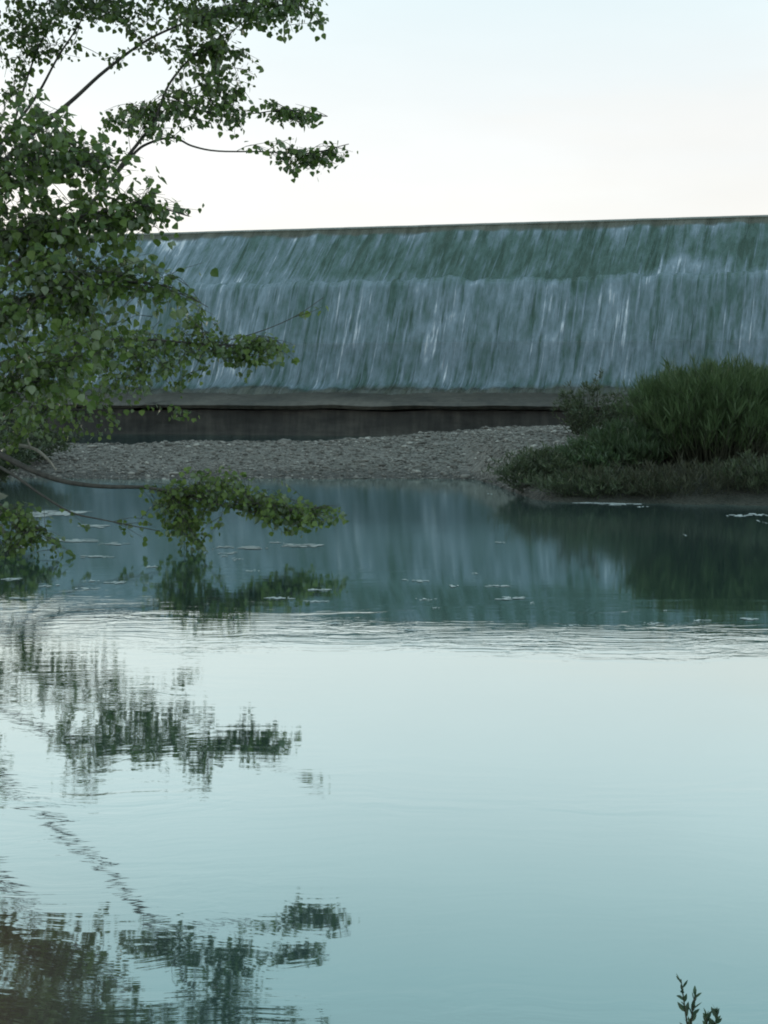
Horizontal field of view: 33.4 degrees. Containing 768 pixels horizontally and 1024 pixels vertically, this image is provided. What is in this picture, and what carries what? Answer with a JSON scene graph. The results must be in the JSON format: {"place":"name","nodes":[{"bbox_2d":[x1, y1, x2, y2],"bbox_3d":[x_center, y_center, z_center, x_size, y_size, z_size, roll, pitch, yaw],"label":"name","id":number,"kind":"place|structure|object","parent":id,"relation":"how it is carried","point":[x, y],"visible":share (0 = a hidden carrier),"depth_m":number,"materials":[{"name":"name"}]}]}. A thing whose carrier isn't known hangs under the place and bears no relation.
{"place":"outdoors","nodes":[
{"label":"outdoors","id":0,"kind":"place"},
{"bbox_2d":[0,422,43,534],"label":"river bank","id":1,"kind":"structure","parent":0,"point":[2,495],"depth_m":19.09,"materials":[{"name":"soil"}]},
{"bbox_2d":[0,419,48,490],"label":"bank shrub","id":2,"kind":"object","parent":1,"relation":"on","point":[19,455],"visible":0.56,"depth_m":16.62,"materials":[{"name":"green plant"}]},
{"bbox_2d":[0,81,218,429],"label":"poplar tree","id":3,"kind":"object","parent":1,"relation":"on","point":[74,289],"visible":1,"depth_m":6.93,"materials":[{"name":"green plant"}]},
{"bbox_2d":[0,0,357,557],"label":"poplar tree","id":4,"kind":"object","parent":1,"relation":"on","point":[205,18],"visible":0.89,"depth_m":12.71,"materials":[{"name":"green plant"}]},
{"bbox_2d":[0,433,767,1023],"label":"water","id":5,"kind":"structure","parent":0,"point":[230,793],"depth_m":5.54,"materials":[{"name":"teal liquid"}]},
{"bbox_2d":[3,392,642,435],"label":"weir","id":6,"kind":"object","parent":5,"relation":"in","point":[330,414],"visible":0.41,"depth_m":45.52,"materials":[{"name":"concrete"}]},
{"bbox_2d":[0,215,767,394],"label":"waterfall","id":7,"kind":"structure","parent":6,"relation":"on","point":[547,307],"depth_m":47.45,"materials":[{"name":"liquid"}]},
{"bbox_2d":[6,493,767,630],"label":"foam","id":8,"kind":"object","parent":5,"relation":"on","point":[50,512],"visible":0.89,"depth_m":13.06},
{"bbox_2d":[0,0,767,234],"label":"sky","id":9,"kind":"structure","parent":0,"point":[452,111],"materials":[{"name":"white"}]},
{"bbox_2d":[8,426,767,505],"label":"gravel bar","id":10,"kind":"object","parent":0,"point":[739,497],"visible":0.23,"depth_m":24.14,"materials":[{"name":"grey gravel"}]},
{"bbox_2d":[1,417,82,461],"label":"bank shrub","id":11,"kind":"object","parent":10,"relation":"on","point":[39,442],"visible":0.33,"depth_m":25.02,"materials":[{"name":"green plant"}]},
{"bbox_2d":[4,424,627,495],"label":"gravel","id":12,"kind":"structure","parent":10,"relation":"on","point":[532,431],"depth_m":25.54,"materials":[{"name":"grey gravel"}]},
{"bbox_2d":[481,441,592,492],"bbox_3d":[2.361,-0.702,19.792,1.638,0.802,1.439,3,6,25],"label":"shrub","id":13,"kind":"object","parent":10,"relation":"on","point":[524,466],"visible":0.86,"depth_m":19.52,"materials":[{"name":"green plant"}]},
{"bbox_2d":[535,435,641,471],"bbox_3d":[3.124,-0.894,20.014,1.742,0.648,1.575,0,5,0],"label":"shrub","id":14,"kind":"object","parent":10,"relation":"on","point":[594,457],"visible":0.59,"depth_m":19.76,"materials":[{"name":"green plant"}]},
{"bbox_2d":[549,367,638,434],"bbox_3d":[3.882,-2.059,23.979,1.558,1.325,1.702,-3,6,-30],"label":"young shrub","id":15,"kind":"object","parent":10,"relation":"on","point":[579,407],"visible":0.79,"depth_m":23.78,"materials":[{"name":"green plant"}]},
{"bbox_2d":[514,463,691,499],"bbox_3d":[3.213,-0.432,18.755,2.670,0.554,1.456,0,5,0],"label":"weed patch","id":16,"kind":"object","parent":10,"relation":"on","point":[550,484],"visible":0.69,"depth_m":18.59,"materials":[{"name":"green plant"}]},
{"bbox_2d":[565,415,681,468],"bbox_3d":[3.878,-1.130,20.467,1.970,0.928,2.028,0,5,0],"label":"reed clump","id":17,"kind":"object","parent":10,"relation":"on","point":[641,442],"visible":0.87,"depth_m":20.05,"materials":[{"name":"green plant"}]},
{"bbox_2d":[561,452,767,499],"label":"weed patch","id":18,"kind":"object","parent":10,"relation":"on","point":[691,476],"visible":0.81,"depth_m":18.51,"materials":[{"name":"green plant"}]},
{"bbox_2d":[612,351,767,467],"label":"reed clump","id":19,"kind":"object","parent":10,"relation":"on","point":[705,412],"visible":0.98,"depth_m":19.80,"materials":[{"name":"green plant"}]},
{"bbox_2d":[699,448,767,494],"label":"weed patch","id":20,"kind":"object","parent":10,"relation":"on","point":[756,464],"visible":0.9,"depth_m":18.45,"materials":[{"name":"green plant"}]},
{"bbox_2d":[716,355,767,453],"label":"reed clump","id":21,"kind":"object","parent":10,"relation":"on","point":[753,369],"visible":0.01,"depth_m":21.45,"materials":[{"name":"green plant"}]},
{"bbox_2d":[676,974,701,1023],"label":"sprig","id":22,"kind":"object","parent":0,"point":[685,1009],"visible":1,"depth_m":2.66,"materials":[{"name":"green plant"}]},
{"bbox_2d":[702,1004,721,1023],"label":"sprig","id":23,"kind":"object","parent":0,"point":[707,1015],"visible":1,"depth_m":2.66,"materials":[{"name":"green plant"}]}
]}

